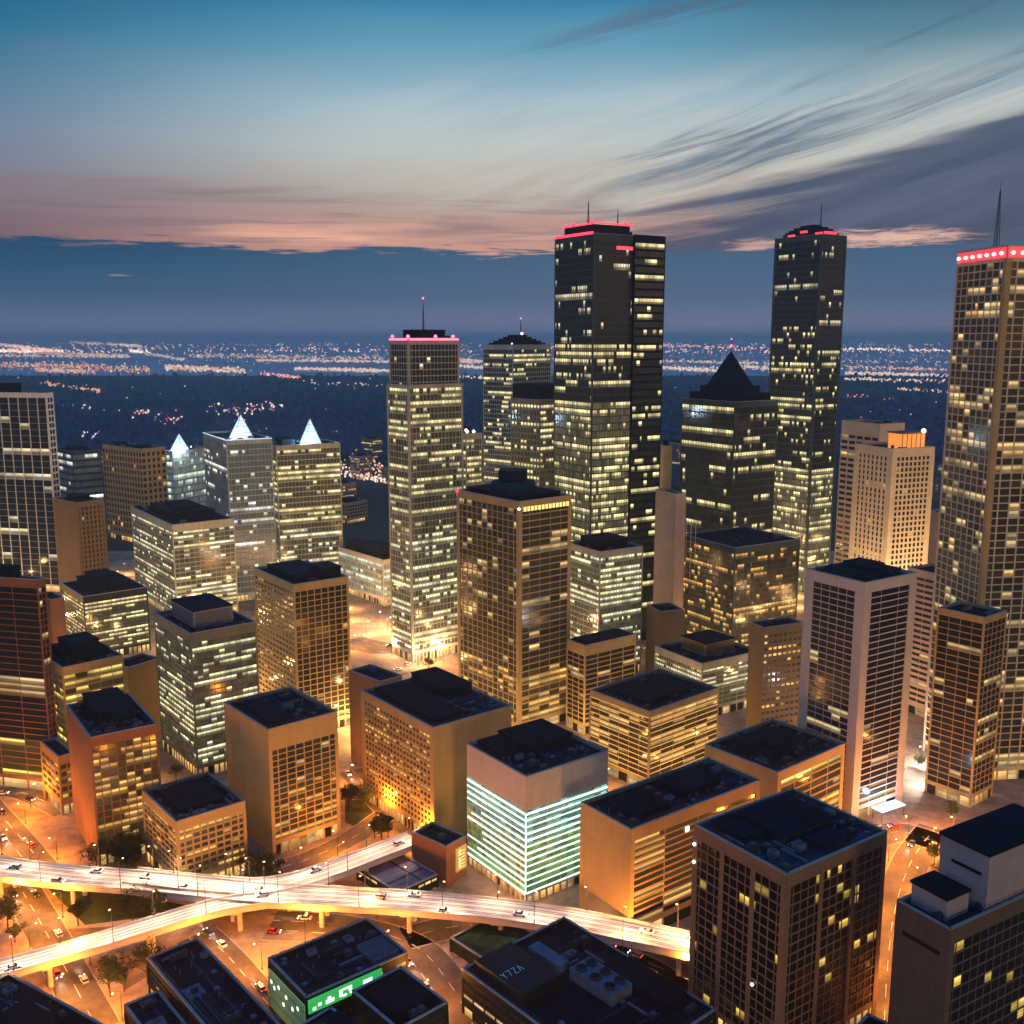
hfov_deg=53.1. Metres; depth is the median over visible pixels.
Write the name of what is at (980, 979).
window
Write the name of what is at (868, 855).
window
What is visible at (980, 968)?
window
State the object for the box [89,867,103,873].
car
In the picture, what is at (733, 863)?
window
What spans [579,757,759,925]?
long office
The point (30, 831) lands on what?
kerb
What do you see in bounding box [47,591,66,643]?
brick block
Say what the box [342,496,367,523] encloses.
city block
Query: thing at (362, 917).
kerb
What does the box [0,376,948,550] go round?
ground
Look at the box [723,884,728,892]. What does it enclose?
window
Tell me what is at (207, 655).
glass office
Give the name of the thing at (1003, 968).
window
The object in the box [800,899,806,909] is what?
window
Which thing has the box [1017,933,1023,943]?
window
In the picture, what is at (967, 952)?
window
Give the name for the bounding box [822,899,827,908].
window
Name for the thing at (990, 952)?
window
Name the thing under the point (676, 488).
city block
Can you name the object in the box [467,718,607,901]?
lit office
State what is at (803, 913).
window
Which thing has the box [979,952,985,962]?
window
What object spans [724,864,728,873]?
window
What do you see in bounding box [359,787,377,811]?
street tree
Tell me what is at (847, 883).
window
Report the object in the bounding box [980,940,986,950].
window
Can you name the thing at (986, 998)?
window
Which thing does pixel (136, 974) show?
verge
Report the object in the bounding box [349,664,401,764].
brown block
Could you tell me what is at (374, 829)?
street tree
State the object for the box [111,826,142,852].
street tree
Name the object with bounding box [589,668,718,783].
banded office
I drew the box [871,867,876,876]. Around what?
window
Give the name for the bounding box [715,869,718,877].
window
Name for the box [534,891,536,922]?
street lamp
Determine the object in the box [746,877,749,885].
window
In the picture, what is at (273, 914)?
verge
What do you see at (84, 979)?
car
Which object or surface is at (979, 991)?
window
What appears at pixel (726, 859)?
window
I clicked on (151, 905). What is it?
street tree
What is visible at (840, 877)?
window
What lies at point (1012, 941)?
window
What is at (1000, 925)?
window
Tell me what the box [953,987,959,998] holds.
window
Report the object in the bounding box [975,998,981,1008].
window
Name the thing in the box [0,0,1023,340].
sky
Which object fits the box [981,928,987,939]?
window
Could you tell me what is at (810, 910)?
window
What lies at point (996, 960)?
window
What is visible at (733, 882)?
window
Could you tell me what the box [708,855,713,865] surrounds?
window
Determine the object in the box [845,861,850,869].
window
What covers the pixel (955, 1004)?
window
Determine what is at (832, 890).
window
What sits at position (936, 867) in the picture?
street tree
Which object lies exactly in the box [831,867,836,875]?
window
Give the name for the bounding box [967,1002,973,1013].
window
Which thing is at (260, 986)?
car
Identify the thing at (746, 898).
window
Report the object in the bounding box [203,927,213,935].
car
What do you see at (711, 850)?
window
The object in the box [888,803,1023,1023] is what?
stone tower
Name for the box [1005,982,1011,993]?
window
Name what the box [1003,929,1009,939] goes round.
window
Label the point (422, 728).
wide office
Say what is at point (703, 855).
window
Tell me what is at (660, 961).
kerb
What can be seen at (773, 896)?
window
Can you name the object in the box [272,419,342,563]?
glass tower
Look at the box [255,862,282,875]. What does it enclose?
street tree
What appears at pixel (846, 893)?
window
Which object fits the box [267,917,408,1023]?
shop block
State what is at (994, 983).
window
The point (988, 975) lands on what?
window
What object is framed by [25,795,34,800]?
car
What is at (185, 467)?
office block
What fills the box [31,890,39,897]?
car
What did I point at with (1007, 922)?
window
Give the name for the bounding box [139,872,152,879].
car
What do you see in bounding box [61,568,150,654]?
glass office
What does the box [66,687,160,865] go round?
rust tower
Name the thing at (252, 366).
city lights
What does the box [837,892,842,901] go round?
window
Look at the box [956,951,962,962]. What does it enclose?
window
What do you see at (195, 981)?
flat roof block
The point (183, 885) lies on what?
car
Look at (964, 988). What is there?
window
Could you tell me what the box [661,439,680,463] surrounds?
city block
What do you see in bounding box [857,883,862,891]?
window
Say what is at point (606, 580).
office block
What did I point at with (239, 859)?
street tree
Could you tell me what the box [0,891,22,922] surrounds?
street tree
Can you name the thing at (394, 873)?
hall
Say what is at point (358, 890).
street lamp
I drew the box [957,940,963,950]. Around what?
window
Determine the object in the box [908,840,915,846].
car
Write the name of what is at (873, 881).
window
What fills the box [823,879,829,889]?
window
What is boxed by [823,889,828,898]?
window
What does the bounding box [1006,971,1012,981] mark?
window
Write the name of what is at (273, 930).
car
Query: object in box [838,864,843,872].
window
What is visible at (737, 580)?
podium block
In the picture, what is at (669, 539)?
concrete tower
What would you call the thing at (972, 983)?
window
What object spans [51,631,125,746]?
striped block
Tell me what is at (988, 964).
window
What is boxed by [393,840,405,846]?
car
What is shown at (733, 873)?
window
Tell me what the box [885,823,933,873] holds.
kerb
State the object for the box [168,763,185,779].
street tree
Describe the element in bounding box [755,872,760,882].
window
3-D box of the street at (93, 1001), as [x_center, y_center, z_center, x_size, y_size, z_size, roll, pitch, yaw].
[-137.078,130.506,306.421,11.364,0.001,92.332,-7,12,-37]
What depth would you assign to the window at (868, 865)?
263.92 m
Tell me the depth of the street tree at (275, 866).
341.13 m
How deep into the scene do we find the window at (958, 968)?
231.97 m
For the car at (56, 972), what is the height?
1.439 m
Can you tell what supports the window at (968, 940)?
in the stone tower at (958, 950)
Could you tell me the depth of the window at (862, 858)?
261.90 m
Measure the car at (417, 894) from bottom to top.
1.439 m
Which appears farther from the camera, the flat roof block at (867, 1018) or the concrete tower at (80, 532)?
the concrete tower at (80, 532)
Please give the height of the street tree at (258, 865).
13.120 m
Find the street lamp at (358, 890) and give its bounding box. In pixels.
[358,875,360,906]
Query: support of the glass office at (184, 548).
on the city pavement
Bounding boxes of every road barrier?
[0,855,689,956]
[0,890,266,975]
[121,831,411,894]
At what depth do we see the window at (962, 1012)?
235.42 m
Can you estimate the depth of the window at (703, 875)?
269.29 m
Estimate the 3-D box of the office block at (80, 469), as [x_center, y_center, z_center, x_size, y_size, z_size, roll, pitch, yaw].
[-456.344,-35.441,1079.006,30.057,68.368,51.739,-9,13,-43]
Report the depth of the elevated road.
315.92 m
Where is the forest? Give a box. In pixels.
[0,372,948,460]
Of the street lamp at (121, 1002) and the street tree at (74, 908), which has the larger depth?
the street tree at (74, 908)
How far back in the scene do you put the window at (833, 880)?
256.17 m
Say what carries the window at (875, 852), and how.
in the office tower at (787, 890)
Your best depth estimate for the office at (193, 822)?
343.26 m
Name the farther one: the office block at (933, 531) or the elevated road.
the office block at (933, 531)
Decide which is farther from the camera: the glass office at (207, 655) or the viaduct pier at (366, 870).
the glass office at (207, 655)
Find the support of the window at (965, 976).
in the stone tower at (958, 950)
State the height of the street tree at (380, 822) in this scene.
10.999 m
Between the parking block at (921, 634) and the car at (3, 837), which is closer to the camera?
the car at (3, 837)
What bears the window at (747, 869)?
in the office tower at (787, 890)
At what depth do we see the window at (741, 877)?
257.81 m
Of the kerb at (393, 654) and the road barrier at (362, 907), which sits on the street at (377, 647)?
the kerb at (393, 654)
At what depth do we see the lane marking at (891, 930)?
316.06 m
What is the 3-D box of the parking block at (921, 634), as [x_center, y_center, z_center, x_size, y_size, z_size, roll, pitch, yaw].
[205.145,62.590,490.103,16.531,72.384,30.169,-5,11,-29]
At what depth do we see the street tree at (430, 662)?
554.38 m
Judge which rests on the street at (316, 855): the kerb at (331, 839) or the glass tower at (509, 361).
the kerb at (331, 839)
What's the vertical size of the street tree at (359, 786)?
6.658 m
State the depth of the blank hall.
344.79 m
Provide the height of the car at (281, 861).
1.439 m
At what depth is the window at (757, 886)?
253.38 m
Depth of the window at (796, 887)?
248.05 m
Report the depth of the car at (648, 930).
299.57 m
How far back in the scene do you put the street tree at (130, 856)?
350.01 m
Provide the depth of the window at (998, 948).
239.36 m
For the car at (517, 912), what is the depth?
308.81 m
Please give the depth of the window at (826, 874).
254.27 m
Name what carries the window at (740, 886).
in the office tower at (787, 890)
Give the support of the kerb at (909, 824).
on the street at (900, 834)
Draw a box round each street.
[0,786,61,816]
[0,800,56,862]
[3,885,118,1023]
[176,927,283,1023]
[250,813,392,876]
[262,911,476,1023]
[339,768,411,835]
[350,636,457,665]
[401,919,688,989]
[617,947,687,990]
[876,823,940,1021]
[877,823,940,847]
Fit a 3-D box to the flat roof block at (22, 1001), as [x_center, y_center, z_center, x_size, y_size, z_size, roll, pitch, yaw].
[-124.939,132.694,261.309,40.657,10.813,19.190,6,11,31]
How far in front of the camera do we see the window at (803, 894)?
250.00 m
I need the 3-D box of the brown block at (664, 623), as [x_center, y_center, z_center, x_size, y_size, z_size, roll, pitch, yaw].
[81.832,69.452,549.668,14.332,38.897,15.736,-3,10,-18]
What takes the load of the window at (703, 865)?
in the office tower at (787, 890)
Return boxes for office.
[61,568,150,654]
[131,499,238,611]
[142,771,248,875]
[154,593,258,774]
[224,685,340,854]
[361,666,510,834]
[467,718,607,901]
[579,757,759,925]
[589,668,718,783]
[654,629,748,714]
[704,718,844,809]
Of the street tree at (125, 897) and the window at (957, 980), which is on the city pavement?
the street tree at (125, 897)
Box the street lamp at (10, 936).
[9,935,14,970]
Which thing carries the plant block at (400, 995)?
on the city pavement
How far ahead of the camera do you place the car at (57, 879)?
327.77 m
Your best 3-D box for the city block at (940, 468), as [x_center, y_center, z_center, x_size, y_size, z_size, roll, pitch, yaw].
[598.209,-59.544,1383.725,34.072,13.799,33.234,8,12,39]
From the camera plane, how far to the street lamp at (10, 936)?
280.85 m
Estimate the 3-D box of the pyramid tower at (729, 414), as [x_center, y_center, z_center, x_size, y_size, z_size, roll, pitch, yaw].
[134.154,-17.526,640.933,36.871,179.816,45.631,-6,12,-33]
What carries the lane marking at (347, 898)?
on the elevated road
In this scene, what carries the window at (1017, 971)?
in the stone tower at (958, 950)
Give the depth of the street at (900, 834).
376.55 m
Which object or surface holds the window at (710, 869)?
in the office tower at (787, 890)
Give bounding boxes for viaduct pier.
[0,882,685,975]
[42,913,242,987]
[287,868,368,911]
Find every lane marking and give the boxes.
[0,859,684,947]
[0,901,232,968]
[19,886,90,1015]
[190,934,278,1017]
[250,834,410,881]
[276,920,472,1023]
[884,828,934,1019]
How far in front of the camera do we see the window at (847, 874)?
259.32 m
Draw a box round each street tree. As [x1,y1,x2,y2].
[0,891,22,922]
[0,898,14,927]
[5,921,27,942]
[66,896,94,925]
[79,842,104,865]
[95,951,125,988]
[96,962,128,996]
[98,837,124,867]
[107,881,148,920]
[109,965,129,991]
[110,829,140,868]
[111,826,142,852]
[117,853,130,868]
[119,848,141,868]
[122,839,145,865]
[122,843,143,868]
[125,933,165,984]
[138,888,168,916]
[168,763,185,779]
[226,843,260,873]
[239,869,254,876]
[243,849,277,876]
[247,846,280,875]
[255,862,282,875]
[258,855,280,874]
[340,783,353,805]
[341,784,356,808]
[351,784,363,801]
[355,790,368,811]
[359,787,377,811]
[367,817,382,837]
[371,811,389,839]
[383,816,395,837]
[423,657,436,667]
[913,752,924,769]
[926,839,939,863]
[930,860,938,870]
[945,799,958,818]
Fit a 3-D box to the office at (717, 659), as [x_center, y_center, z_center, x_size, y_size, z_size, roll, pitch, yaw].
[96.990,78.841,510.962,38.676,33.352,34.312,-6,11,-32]
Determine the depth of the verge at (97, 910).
328.86 m
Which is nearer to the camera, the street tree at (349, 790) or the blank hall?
the blank hall
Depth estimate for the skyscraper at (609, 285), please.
586.40 m
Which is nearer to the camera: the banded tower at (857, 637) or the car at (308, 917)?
the car at (308, 917)
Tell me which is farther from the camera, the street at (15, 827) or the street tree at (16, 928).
the street at (15, 827)
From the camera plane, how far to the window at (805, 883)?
249.63 m
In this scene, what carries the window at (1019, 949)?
in the stone tower at (958, 950)
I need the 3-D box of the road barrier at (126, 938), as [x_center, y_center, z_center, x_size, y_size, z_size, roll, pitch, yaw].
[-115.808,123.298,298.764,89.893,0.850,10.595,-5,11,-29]
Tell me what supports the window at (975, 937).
in the stone tower at (958, 950)
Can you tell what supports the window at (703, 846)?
in the office tower at (787, 890)
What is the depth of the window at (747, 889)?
256.49 m
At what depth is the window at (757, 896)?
253.78 m
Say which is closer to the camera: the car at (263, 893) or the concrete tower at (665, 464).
the car at (263, 893)
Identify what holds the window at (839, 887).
in the office tower at (787, 890)
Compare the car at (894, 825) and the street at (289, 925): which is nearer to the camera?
the street at (289, 925)
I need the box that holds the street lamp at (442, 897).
[442,881,444,912]
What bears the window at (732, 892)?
in the office tower at (787, 890)
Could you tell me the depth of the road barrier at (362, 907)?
317.98 m
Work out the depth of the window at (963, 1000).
234.91 m
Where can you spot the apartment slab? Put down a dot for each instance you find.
(135, 474)
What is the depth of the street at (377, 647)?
602.11 m
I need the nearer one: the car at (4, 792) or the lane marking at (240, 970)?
the lane marking at (240, 970)
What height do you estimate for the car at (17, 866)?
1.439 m
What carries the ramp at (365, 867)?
on the viaduct pier at (409, 930)
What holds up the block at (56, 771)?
on the city pavement
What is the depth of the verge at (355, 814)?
393.18 m
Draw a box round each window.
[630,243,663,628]
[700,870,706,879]
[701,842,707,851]
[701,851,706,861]
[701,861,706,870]
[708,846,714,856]
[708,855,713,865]
[708,865,713,874]
[708,874,713,884]
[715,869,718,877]
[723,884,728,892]
[724,855,729,864]
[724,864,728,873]
[724,874,728,883]
[730,868,736,878]
[730,877,736,887]
[730,887,735,897]
[731,859,736,868]
[737,891,743,902]
[738,863,744,873]
[738,872,744,882]
[738,882,743,892]
[745,887,749,895]
[745,896,748,905]
[746,867,749,875]
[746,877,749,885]
[754,892,759,901]
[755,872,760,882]
[755,882,760,891]
[761,895,767,906]
[762,876,768,886]
[762,886,768,896]
[769,901,776,911]
[770,880,777,891]
[770,890,776,901]
[792,913,798,922]
[793,893,799,902]
[793,903,799,912]
[794,883,800,892]
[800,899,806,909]
[800,909,806,919]
[801,889,807,899]
[802,880,807,888]
[807,906,813,915]
[808,896,813,905]
[809,876,815,885]
[809,886,814,895]
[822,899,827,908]
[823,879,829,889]
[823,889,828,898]
[824,870,829,878]
[829,896,835,905]
[830,876,836,885]
[830,886,835,895]
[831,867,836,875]
[837,883,842,892]
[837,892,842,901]
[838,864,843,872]
[838,873,843,882]
[844,880,849,888]
[844,889,849,898]
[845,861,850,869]
[845,870,850,878]
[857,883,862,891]
[858,873,863,882]
[859,854,864,863]
[859,863,864,872]
[864,880,869,888]
[865,861,870,869]
[865,870,870,878]
[866,851,871,859]
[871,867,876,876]
[871,876,876,885]
[872,858,877,866]
[873,848,878,856]
[951,1011,957,1021]
[952,999,958,1009]
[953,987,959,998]
[954,975,960,986]
[955,963,961,974]
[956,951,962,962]
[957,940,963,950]
[959,1006,965,1017]
[960,995,966,1005]
[961,983,967,994]
[962,971,968,982]
[963,959,969,970]
[964,948,970,958]
[965,936,971,946]
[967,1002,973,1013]
[968,991,974,1001]
[969,979,975,989]
[970,967,976,978]
[971,956,977,966]
[972,944,978,954]
[973,932,979,943]
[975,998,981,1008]
[976,986,982,997]
[977,975,983,985]
[978,963,984,974]
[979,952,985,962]
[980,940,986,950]
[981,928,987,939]
[983,994,989,1004]
[984,982,990,993]
[985,971,991,981]
[986,959,992,970]
[987,948,992,958]
[988,936,994,947]
[989,925,994,935]
[990,990,996,1000]
[991,979,997,989]
[992,967,998,978]
[993,956,999,966]
[994,944,1000,955]
[995,933,1001,943]
[996,921,1002,932]
[998,986,1004,996]
[999,975,1005,985]
[1000,963,1006,974]
[1001,952,1007,962]
[1002,940,1008,951]
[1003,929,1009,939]
[1004,918,1010,928]
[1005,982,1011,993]
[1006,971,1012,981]
[1007,960,1013,970]
[1008,948,1014,959]
[1009,937,1015,947]
[1010,926,1016,936]
[1012,914,1017,924]
[1013,979,1018,988]
[1014,967,1019,977]
[1015,956,1020,966]
[1016,944,1022,955]
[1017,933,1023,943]
[1018,922,1023,932]
[1019,911,1023,921]
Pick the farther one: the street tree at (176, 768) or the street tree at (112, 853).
the street tree at (176, 768)
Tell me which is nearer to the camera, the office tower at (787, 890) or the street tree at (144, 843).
the office tower at (787, 890)
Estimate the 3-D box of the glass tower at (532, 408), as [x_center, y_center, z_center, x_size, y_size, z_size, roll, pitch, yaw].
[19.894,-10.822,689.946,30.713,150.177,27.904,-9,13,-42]
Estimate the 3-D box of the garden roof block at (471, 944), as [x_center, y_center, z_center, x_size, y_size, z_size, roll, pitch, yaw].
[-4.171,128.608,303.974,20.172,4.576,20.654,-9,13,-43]
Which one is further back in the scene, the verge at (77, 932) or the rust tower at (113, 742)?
the rust tower at (113, 742)
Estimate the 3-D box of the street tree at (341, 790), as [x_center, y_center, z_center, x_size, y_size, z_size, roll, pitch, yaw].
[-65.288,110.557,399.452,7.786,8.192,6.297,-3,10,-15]
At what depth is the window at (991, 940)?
237.39 m
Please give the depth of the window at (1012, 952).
242.78 m
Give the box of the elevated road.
[0,858,689,960]
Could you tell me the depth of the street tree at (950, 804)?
386.92 m
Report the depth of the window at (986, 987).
239.34 m
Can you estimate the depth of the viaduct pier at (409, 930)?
316.72 m
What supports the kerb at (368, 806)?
on the street at (398, 827)
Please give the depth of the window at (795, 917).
249.39 m
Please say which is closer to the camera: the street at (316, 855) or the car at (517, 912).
the car at (517, 912)
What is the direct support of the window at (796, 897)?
in the office tower at (787, 890)
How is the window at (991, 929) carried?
in the stone tower at (958, 950)
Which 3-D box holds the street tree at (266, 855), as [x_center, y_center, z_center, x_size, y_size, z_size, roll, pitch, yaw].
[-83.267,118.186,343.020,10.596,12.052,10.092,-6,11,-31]
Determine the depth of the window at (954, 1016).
233.93 m
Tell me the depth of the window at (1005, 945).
240.77 m
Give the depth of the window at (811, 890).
251.62 m
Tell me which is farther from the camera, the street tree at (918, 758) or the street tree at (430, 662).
the street tree at (430, 662)
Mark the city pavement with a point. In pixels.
(918, 801)
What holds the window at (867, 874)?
in the office tower at (787, 890)
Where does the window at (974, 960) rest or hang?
in the stone tower at (958, 950)
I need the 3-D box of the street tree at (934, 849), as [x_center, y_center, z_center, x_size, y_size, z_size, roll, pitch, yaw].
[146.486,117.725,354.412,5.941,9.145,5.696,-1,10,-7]
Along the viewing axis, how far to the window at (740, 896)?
258.63 m
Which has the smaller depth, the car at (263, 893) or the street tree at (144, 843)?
the car at (263, 893)
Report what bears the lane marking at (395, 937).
on the street at (289, 925)
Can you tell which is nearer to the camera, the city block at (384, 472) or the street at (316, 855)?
the street at (316, 855)
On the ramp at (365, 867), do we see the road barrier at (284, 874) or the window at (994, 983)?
the road barrier at (284, 874)
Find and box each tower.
[0,383,60,591]
[0,564,57,789]
[53,493,108,594]
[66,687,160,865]
[203,414,276,600]
[254,559,350,727]
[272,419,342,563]
[386,297,463,662]
[456,467,570,725]
[483,318,550,483]
[511,382,553,488]
[566,628,635,734]
[653,488,685,607]
[660,440,671,488]
[679,338,777,532]
[688,787,886,1023]
[798,557,916,817]
[848,429,934,569]
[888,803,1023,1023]
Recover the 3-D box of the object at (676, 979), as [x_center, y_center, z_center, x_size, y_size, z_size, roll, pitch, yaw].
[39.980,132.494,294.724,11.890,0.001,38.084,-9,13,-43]
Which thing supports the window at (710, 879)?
in the office tower at (787, 890)
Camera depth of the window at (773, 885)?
248.93 m
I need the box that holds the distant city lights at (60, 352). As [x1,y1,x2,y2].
[0,337,949,482]
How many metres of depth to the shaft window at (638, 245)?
593.45 m
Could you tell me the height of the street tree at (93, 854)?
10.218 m
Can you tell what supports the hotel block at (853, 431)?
on the city pavement
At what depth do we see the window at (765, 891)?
251.37 m
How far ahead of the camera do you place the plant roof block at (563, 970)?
266.74 m
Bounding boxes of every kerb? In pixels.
[0,786,53,816]
[0,799,57,862]
[14,888,119,1021]
[175,926,267,979]
[261,910,461,970]
[274,812,394,873]
[339,774,399,833]
[351,636,453,665]
[399,919,688,965]
[626,947,687,979]
[874,822,938,853]
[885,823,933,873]
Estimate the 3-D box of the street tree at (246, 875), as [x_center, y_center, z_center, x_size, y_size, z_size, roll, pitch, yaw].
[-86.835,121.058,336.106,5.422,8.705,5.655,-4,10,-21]
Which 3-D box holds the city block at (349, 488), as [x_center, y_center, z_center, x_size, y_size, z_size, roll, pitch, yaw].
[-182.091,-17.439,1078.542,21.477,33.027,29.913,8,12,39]
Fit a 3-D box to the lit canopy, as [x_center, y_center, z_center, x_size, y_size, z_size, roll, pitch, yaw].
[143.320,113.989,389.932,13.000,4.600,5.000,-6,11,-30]
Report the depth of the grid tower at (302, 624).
471.21 m
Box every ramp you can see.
[0,900,266,976]
[259,834,411,884]
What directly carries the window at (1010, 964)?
in the stone tower at (958, 950)
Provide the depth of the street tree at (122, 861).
349.56 m
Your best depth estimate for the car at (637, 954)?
301.77 m
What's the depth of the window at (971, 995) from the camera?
236.40 m
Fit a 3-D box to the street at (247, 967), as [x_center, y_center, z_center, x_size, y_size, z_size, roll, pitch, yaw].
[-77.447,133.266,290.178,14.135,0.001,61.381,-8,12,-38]
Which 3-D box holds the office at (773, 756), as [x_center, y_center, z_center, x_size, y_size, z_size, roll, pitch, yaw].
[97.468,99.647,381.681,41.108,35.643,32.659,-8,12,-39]
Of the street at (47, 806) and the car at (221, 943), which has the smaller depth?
the car at (221, 943)
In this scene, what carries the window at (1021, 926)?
in the stone tower at (958, 950)
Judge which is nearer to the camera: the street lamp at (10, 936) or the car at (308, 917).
the street lamp at (10, 936)
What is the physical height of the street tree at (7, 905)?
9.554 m
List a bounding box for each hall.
[357,854,438,890]
[412,821,466,885]
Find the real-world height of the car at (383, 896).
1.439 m
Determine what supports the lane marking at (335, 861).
on the ramp at (365, 867)
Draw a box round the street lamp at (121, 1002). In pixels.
[111,991,122,1020]
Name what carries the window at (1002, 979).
in the stone tower at (958, 950)
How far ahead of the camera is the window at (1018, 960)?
244.68 m
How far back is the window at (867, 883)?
264.76 m
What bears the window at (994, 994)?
in the stone tower at (958, 950)
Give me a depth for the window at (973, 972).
235.37 m
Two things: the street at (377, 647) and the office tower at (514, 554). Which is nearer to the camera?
the office tower at (514, 554)
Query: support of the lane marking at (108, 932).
on the slip ramp at (85, 955)
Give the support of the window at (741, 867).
in the office tower at (787, 890)
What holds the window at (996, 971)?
in the stone tower at (958, 950)
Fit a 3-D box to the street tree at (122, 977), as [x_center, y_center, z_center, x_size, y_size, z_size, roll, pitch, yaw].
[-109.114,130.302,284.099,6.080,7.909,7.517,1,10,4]
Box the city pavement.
[0,551,1023,1023]
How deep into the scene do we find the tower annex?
603.96 m
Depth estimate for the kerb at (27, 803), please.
401.35 m
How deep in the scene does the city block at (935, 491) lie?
1142.97 m
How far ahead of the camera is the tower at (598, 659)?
473.48 m
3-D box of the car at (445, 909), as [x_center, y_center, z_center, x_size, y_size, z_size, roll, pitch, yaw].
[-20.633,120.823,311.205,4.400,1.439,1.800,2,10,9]
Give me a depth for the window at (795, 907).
248.90 m
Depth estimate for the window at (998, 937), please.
238.84 m
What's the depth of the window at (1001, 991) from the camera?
242.78 m
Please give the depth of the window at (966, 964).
233.42 m
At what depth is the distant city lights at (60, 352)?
7215.44 m
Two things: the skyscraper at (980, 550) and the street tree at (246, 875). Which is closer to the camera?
the street tree at (246, 875)
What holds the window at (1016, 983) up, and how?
in the stone tower at (958, 950)
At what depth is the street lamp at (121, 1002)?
273.01 m
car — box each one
[0,790,8,794]
[1,834,6,840]
[4,963,21,970]
[8,863,22,869]
[10,889,17,897]
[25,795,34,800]
[27,841,35,847]
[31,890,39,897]
[50,876,65,882]
[53,967,61,978]
[54,929,62,937]
[79,974,88,984]
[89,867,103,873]
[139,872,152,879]
[177,883,191,887]
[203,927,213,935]
[216,939,227,948]
[252,886,266,890]
[255,890,269,897]
[255,982,265,991]
[266,927,280,933]
[274,858,286,864]
[297,914,311,920]
[307,866,321,873]
[373,893,386,899]
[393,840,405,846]
[407,891,421,897]
[436,906,451,912]
[512,909,527,916]
[627,950,642,958]
[639,927,654,934]
[888,823,900,827]
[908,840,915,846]
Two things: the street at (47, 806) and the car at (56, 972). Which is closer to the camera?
the car at (56, 972)
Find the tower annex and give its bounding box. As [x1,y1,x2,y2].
[463,426,482,488]
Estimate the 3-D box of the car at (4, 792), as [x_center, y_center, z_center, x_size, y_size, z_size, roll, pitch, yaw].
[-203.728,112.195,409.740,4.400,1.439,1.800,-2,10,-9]
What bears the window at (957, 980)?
in the stone tower at (958, 950)
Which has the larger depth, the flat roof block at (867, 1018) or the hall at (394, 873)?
the hall at (394, 873)
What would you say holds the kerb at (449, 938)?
on the street at (439, 929)
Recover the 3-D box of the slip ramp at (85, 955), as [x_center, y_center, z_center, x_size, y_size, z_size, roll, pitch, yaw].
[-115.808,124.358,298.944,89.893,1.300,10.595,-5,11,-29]
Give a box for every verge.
[49,888,182,924]
[68,926,114,938]
[118,958,146,989]
[270,910,344,915]
[345,800,392,835]
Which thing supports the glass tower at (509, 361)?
on the city pavement
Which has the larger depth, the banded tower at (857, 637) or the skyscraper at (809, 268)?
the skyscraper at (809, 268)
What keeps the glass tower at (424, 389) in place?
on the city pavement
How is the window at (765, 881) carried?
in the office tower at (787, 890)
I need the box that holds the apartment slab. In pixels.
[102,441,167,541]
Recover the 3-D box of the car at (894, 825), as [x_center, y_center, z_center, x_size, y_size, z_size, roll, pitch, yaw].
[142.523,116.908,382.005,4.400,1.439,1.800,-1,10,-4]
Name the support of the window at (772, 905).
in the office tower at (787, 890)
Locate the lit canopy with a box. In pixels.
[872,800,905,822]
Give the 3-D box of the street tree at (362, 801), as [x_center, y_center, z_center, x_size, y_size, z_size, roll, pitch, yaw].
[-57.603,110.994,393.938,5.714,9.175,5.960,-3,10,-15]
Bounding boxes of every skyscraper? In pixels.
[553,198,665,640]
[768,204,846,591]
[922,187,1023,779]
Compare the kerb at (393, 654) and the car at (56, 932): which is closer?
the car at (56, 932)
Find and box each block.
[0,972,102,1023]
[40,737,73,814]
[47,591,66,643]
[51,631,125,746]
[57,445,104,503]
[123,653,160,734]
[123,990,186,1023]
[147,937,279,1023]
[165,434,205,505]
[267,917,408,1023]
[301,1006,356,1023]
[338,538,390,605]
[341,479,356,496]
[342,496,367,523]
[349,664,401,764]
[350,452,371,479]
[352,966,448,1023]
[361,436,382,457]
[381,466,387,483]
[449,923,533,963]
[461,917,715,1023]
[570,532,642,671]
[645,602,683,671]
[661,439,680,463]
[671,486,678,490]
[683,520,799,645]
[745,617,802,728]
[834,419,904,562]
[857,1013,887,1023]
[908,563,934,717]
[924,600,1006,807]
[927,509,938,563]
[932,477,939,501]
[937,464,941,472]
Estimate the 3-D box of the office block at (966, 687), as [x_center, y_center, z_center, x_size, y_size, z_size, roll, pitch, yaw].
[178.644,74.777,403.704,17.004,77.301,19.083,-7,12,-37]
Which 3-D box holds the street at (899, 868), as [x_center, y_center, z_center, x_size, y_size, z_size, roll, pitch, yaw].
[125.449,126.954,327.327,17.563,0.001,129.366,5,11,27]
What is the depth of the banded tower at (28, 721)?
406.61 m
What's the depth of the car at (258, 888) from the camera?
322.40 m
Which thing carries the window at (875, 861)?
in the office tower at (787, 890)
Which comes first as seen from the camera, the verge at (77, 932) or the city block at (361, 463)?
the verge at (77, 932)
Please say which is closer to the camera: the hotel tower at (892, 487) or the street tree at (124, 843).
the street tree at (124, 843)
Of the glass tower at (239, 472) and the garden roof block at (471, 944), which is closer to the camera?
the garden roof block at (471, 944)
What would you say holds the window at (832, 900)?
in the office tower at (787, 890)
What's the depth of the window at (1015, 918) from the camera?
241.30 m
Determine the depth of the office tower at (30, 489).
727.24 m

